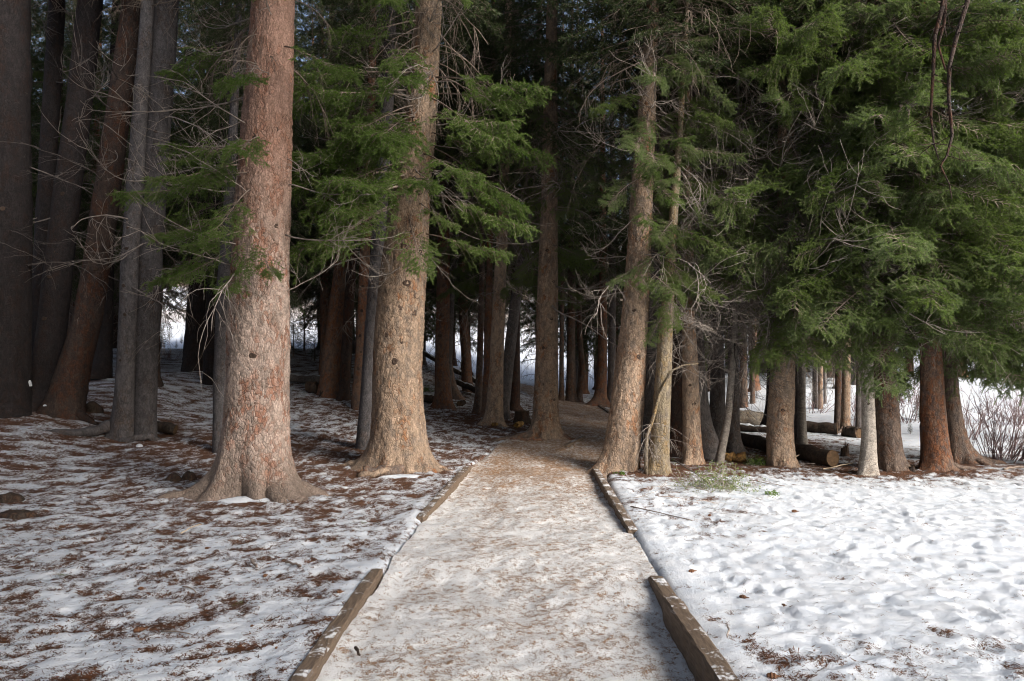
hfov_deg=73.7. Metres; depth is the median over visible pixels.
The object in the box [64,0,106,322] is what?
background spruce
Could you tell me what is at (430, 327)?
background spruce
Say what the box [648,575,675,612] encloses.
edging timber
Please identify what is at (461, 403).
log block
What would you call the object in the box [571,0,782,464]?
spruce tree
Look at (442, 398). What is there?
spruce tree
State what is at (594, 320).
background spruce
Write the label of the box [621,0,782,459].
spruce tree
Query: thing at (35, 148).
background spruce
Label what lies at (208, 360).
spruce tree
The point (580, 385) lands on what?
spruce tree
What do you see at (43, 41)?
background spruce
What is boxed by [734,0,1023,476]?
spruce tree
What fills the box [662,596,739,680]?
edging timber
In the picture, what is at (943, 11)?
spruce tree
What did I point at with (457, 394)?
spruce tree
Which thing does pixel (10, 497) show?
root hump
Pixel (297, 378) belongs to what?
fallen log
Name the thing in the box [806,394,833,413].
willow shrub
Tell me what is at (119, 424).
spruce tree
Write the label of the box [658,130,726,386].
background spruce
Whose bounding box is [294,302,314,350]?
young fir
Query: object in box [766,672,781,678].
spruce cone
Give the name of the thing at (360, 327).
spruce tree
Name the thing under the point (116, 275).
background spruce
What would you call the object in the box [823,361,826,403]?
spruce tree
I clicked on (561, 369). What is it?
spruce tree
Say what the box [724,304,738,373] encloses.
background spruce
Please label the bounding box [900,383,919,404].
willow shrub
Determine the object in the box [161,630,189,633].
stick
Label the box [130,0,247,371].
spruce tree
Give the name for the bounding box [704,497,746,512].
fallen branch
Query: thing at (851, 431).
fallen log
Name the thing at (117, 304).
background spruce
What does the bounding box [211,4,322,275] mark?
background spruce
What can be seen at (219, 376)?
spruce tree
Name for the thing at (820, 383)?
spruce tree
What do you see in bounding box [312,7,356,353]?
background spruce
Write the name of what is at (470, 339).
background spruce
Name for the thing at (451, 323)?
spruce tree
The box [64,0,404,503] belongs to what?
spruce tree
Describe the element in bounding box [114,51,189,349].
background spruce
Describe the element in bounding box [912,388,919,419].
shrub
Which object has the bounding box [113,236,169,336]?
background spruce
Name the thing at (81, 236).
background spruce
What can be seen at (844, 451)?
tree stump
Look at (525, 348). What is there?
background spruce
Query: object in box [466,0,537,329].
background spruce
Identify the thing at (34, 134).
background spruce
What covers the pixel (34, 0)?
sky
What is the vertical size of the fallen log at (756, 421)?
0.449 m
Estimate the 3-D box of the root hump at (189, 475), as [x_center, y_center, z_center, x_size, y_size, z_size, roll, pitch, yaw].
[-4.462,1.881,9.444,0.237,0.163,0.141,0,-2,0]
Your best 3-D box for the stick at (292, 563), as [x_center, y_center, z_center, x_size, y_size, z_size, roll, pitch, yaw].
[-1.743,1.779,5.441,0.165,0.030,0.129,0,-2,0]
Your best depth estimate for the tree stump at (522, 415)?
15.90 m
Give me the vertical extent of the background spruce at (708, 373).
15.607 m
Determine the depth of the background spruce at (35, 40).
20.99 m
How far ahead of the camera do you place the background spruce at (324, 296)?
20.44 m
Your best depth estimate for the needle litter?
4.79 m
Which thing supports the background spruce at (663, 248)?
on the snow ground
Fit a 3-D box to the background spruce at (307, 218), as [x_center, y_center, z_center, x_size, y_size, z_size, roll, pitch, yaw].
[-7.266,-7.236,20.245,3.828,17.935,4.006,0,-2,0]
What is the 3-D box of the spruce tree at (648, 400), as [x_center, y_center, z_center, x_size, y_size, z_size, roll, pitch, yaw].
[2.938,-6.232,13.758,3.165,16.715,3.055,0,-2,0]
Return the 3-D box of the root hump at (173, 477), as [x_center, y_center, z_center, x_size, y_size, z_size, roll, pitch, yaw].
[-4.624,1.886,9.320,0.254,0.154,0.157,0,-2,0]
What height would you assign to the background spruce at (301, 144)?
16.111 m
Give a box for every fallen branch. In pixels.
[634,476,672,498]
[655,495,702,504]
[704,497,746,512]
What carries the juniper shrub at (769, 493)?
on the snow ground
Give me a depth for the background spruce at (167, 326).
32.96 m
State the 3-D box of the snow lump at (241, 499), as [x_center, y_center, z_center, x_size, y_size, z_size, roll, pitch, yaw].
[-3.120,1.887,8.125,0.800,0.075,0.471,0,-2,0]
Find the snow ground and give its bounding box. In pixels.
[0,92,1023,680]
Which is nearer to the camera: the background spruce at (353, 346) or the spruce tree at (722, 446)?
the spruce tree at (722, 446)
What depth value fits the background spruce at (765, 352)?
18.06 m
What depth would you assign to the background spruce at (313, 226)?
22.49 m
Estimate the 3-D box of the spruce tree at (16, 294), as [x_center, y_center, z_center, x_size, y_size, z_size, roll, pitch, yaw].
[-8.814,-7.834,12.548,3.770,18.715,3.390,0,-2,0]
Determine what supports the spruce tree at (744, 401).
on the snow ground
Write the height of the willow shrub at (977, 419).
1.237 m
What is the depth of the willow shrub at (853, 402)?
18.52 m
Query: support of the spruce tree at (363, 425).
on the snow ground
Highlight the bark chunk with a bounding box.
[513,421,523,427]
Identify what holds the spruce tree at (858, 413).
on the snow ground
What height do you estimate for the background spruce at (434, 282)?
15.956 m
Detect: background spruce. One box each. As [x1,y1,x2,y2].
[30,0,89,248]
[30,0,123,324]
[30,1,124,353]
[31,0,122,332]
[32,39,41,207]
[33,0,129,296]
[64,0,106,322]
[80,11,192,294]
[86,0,221,386]
[86,30,178,323]
[103,13,118,348]
[109,50,117,348]
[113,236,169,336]
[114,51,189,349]
[125,4,231,306]
[161,43,220,338]
[161,277,185,345]
[162,2,223,322]
[171,0,332,403]
[205,0,326,339]
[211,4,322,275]
[289,0,315,351]
[289,0,360,374]
[289,13,319,314]
[290,0,309,348]
[290,4,357,357]
[290,7,357,340]
[296,5,360,335]
[296,20,319,349]
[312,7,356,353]
[314,3,437,357]
[314,5,357,348]
[354,38,436,356]
[405,9,474,376]
[423,1,483,374]
[423,232,454,365]
[424,84,521,392]
[428,260,483,375]
[431,316,470,365]
[438,0,602,411]
[450,222,535,366]
[454,14,538,377]
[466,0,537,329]
[506,155,582,377]
[507,180,559,380]
[522,25,624,393]
[558,0,618,393]
[558,69,595,382]
[564,39,629,373]
[575,96,621,389]
[596,41,632,332]
[606,74,662,356]
[607,93,669,337]
[633,96,727,382]
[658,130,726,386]
[703,161,726,391]
[704,298,738,376]
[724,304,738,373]
[725,105,822,404]
[746,283,760,391]
[806,351,855,390]
[812,347,834,377]
[827,267,900,384]
[895,253,913,374]
[896,108,971,374]
[897,323,958,377]
[945,93,977,377]
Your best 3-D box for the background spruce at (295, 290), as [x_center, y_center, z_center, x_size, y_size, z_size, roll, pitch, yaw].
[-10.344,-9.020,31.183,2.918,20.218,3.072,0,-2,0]
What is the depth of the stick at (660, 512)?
7.31 m
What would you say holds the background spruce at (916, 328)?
on the snow ground
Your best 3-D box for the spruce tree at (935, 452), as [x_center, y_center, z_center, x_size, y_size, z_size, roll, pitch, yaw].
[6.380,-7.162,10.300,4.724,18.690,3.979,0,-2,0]
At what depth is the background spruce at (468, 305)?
21.25 m
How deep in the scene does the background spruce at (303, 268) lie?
15.57 m
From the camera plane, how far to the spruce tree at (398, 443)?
9.90 m
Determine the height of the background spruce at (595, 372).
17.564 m
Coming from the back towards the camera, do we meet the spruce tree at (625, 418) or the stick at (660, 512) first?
the spruce tree at (625, 418)
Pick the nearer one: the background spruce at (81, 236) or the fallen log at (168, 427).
the fallen log at (168, 427)
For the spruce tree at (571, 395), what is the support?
on the snow ground
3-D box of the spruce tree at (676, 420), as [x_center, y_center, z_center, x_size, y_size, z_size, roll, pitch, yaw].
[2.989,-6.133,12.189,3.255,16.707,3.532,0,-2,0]
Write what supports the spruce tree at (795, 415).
on the snow ground
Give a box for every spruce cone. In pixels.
[133,627,146,632]
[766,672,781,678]
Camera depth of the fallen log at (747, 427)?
15.43 m
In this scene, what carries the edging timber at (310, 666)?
on the snow ground
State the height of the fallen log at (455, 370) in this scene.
1.528 m
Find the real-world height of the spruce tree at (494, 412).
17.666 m
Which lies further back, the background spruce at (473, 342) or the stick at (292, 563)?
the background spruce at (473, 342)
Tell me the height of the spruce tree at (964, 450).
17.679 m
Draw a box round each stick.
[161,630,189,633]
[250,558,257,567]
[285,561,301,566]
[354,646,360,655]
[630,506,692,520]
[671,458,710,483]
[823,462,854,468]
[1002,466,1023,469]
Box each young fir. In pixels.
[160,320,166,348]
[290,315,302,355]
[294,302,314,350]
[308,323,319,360]
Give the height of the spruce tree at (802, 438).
15.730 m
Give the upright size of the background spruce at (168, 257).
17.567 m
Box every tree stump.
[513,410,530,423]
[840,443,849,456]
[909,465,915,471]
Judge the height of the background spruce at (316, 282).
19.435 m
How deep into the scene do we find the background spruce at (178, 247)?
23.73 m
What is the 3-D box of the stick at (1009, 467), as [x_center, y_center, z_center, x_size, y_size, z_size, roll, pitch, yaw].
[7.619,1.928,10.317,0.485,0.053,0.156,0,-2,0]
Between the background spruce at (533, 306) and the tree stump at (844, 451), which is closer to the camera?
the tree stump at (844, 451)
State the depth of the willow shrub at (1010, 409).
16.25 m
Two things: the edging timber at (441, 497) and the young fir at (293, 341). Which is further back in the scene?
the young fir at (293, 341)
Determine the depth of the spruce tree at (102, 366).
16.84 m
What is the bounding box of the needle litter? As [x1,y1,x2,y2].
[0,412,1023,680]
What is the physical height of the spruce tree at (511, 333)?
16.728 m
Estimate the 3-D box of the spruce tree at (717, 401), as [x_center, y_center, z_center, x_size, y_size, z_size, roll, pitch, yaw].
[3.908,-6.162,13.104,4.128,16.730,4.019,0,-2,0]
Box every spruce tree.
[0,0,117,417]
[0,0,221,424]
[1,0,187,411]
[30,0,239,442]
[31,0,121,351]
[32,0,194,378]
[45,0,232,440]
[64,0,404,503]
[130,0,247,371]
[153,0,328,452]
[165,0,249,384]
[289,0,558,477]
[293,0,409,400]
[294,0,406,398]
[297,0,485,449]
[299,0,414,409]
[393,1,486,399]
[393,3,497,409]
[414,0,589,426]
[425,25,480,393]
[430,0,565,414]
[432,0,571,416]
[446,0,706,441]
[465,0,597,419]
[529,1,627,401]
[532,0,598,400]
[534,0,755,475]
[558,0,615,401]
[559,0,637,407]
[566,1,652,402]
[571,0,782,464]
[581,0,801,475]
[584,14,721,443]
[597,0,770,456]
[609,1,821,439]
[611,1,841,453]
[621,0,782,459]
[652,0,839,463]
[653,0,973,467]
[700,70,861,425]
[706,103,766,403]
[709,93,758,407]
[721,4,915,443]
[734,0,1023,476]
[744,10,848,442]
[745,0,1023,472]
[758,111,822,408]
[767,0,1023,471]
[777,1,915,427]
[795,0,1023,465]
[796,47,896,429]
[804,11,914,432]
[805,331,817,407]
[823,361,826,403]
[898,0,1023,404]
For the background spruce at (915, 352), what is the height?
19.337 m
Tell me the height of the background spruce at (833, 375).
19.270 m
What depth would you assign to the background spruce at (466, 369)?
22.64 m
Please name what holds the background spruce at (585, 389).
on the snow ground
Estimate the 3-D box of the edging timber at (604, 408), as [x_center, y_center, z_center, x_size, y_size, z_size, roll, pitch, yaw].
[2.928,2.245,21.974,0.204,0.241,3.663,0,-2,0]
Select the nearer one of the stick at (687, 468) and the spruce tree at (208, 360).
the stick at (687, 468)
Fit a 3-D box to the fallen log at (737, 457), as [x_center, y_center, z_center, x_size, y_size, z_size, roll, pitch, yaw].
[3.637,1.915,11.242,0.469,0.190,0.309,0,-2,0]
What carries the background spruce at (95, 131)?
on the snow ground
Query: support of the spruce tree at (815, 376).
on the snow ground
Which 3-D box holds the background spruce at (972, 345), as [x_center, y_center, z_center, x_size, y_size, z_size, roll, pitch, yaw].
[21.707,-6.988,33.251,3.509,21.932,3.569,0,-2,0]
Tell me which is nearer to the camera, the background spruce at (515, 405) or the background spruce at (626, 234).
the background spruce at (515, 405)
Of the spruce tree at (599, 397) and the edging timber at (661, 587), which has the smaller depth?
the edging timber at (661, 587)
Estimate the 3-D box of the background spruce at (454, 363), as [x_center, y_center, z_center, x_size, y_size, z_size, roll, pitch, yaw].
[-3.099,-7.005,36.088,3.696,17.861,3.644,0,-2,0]
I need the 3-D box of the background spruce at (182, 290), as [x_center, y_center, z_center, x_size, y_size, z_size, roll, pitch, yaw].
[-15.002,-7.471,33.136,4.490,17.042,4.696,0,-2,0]
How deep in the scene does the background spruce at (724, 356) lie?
33.41 m
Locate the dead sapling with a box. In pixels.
[630,363,697,474]
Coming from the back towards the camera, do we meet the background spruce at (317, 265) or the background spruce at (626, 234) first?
the background spruce at (626, 234)
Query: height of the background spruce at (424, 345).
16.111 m
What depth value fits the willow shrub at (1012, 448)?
11.32 m
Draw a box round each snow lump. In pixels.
[217,496,269,502]
[378,474,421,478]
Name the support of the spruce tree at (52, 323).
on the snow ground
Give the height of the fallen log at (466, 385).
0.693 m
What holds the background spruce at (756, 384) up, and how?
on the snow ground
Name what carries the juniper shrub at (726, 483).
on the snow ground
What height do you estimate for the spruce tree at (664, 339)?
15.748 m
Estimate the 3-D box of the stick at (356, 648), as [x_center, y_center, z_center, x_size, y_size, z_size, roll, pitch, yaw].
[-0.876,1.757,3.869,0.059,0.025,0.108,0,-2,0]
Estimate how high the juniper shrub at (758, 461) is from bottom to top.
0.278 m
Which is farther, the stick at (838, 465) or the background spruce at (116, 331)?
the background spruce at (116, 331)
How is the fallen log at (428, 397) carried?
on the snow ground
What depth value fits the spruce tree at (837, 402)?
15.81 m
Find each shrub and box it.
[163,347,182,359]
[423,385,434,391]
[672,460,767,493]
[743,450,765,465]
[764,490,779,497]
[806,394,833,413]
[831,380,855,411]
[850,401,855,425]
[899,363,919,423]
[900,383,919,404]
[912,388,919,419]
[959,382,1023,463]
[959,383,1023,425]
[963,381,997,439]
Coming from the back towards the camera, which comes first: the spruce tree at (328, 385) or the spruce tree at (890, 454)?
the spruce tree at (328, 385)
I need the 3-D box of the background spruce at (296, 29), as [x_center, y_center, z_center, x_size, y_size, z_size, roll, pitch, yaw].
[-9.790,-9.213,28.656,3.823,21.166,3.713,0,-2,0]
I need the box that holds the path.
[316,383,694,680]
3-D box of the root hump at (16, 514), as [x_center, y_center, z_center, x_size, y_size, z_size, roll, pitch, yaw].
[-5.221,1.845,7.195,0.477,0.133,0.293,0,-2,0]
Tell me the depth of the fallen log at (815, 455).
11.09 m
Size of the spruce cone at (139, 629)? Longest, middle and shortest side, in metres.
0.075 x 0.037 x 0.036 m
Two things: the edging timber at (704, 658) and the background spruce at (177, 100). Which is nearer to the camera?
the edging timber at (704, 658)
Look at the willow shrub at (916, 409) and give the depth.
16.58 m
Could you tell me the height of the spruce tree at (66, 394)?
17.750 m
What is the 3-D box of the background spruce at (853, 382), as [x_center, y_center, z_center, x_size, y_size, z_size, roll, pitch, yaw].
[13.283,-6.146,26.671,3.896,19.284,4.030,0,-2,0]
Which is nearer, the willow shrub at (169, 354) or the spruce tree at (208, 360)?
the spruce tree at (208, 360)
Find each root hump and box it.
[0,492,24,502]
[0,509,38,519]
[86,401,103,412]
[165,473,182,481]
[181,471,196,480]
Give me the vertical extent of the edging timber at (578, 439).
0.186 m
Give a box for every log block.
[305,381,318,393]
[456,400,465,405]
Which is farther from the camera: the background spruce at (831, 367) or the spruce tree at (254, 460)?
the background spruce at (831, 367)
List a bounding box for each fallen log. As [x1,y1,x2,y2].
[157,421,177,434]
[289,373,319,382]
[423,350,475,382]
[423,393,433,402]
[455,378,482,395]
[725,452,747,461]
[740,410,763,424]
[740,423,765,432]
[741,433,838,466]
[806,421,837,434]
[841,426,860,437]
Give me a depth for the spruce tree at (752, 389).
22.50 m
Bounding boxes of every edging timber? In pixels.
[288,569,382,680]
[416,466,470,522]
[562,436,585,446]
[592,468,637,534]
[598,405,608,412]
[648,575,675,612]
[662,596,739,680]
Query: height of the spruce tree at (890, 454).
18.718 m
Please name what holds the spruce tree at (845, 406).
on the snow ground
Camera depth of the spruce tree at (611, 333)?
23.69 m
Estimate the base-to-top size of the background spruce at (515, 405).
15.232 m
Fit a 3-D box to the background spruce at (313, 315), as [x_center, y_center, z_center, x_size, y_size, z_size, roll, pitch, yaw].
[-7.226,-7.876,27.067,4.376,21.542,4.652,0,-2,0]
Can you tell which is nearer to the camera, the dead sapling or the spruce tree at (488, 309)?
the dead sapling
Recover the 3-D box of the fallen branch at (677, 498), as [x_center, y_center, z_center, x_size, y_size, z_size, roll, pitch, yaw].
[2.008,1.880,7.906,0.694,0.297,0.188,8,-18,15]
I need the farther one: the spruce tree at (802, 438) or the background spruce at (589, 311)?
the background spruce at (589, 311)
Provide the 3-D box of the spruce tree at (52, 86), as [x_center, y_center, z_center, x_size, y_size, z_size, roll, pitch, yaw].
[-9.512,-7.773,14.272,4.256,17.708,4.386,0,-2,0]
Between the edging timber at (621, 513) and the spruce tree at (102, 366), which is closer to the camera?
the edging timber at (621, 513)
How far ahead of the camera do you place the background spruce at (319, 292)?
32.42 m
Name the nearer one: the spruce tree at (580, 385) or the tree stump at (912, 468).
the tree stump at (912, 468)
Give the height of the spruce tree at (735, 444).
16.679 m
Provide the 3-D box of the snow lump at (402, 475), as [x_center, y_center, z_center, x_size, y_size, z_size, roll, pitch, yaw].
[-1.547,1.909,9.596,0.682,0.050,0.222,0,-2,0]
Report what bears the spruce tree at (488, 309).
on the snow ground
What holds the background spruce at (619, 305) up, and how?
on the snow ground
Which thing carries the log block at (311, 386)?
on the snow ground
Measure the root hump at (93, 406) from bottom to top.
0.232 m
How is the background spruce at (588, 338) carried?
on the snow ground
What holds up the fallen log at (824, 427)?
on the snow ground
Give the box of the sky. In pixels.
[30,0,1023,234]
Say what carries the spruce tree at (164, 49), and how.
on the snow ground
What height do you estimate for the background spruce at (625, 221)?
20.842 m
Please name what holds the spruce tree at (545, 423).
on the snow ground
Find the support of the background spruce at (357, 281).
on the snow ground
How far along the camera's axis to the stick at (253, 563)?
5.43 m
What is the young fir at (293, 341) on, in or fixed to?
on the snow ground
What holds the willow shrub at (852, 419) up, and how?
on the snow ground
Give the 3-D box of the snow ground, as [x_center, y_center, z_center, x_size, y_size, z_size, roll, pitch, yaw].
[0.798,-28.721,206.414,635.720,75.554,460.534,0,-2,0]
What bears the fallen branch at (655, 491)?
on the snow ground
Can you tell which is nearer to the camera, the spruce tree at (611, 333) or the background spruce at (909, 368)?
the spruce tree at (611, 333)
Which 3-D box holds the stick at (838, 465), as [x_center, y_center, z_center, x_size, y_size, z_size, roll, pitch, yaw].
[5.024,1.927,10.488,0.726,0.044,0.517,0,-2,0]
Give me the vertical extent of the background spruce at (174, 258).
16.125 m
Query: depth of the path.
4.98 m
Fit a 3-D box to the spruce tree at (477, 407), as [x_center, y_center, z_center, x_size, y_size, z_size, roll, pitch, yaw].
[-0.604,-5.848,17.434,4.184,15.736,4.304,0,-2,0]
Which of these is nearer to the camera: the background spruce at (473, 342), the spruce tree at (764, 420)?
the spruce tree at (764, 420)
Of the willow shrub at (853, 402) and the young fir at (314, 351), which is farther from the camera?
the young fir at (314, 351)
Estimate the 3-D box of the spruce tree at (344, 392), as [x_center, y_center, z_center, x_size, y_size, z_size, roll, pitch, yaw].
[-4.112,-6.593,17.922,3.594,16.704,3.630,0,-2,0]
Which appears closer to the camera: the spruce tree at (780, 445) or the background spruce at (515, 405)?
the spruce tree at (780, 445)
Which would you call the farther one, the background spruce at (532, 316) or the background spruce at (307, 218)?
the background spruce at (532, 316)

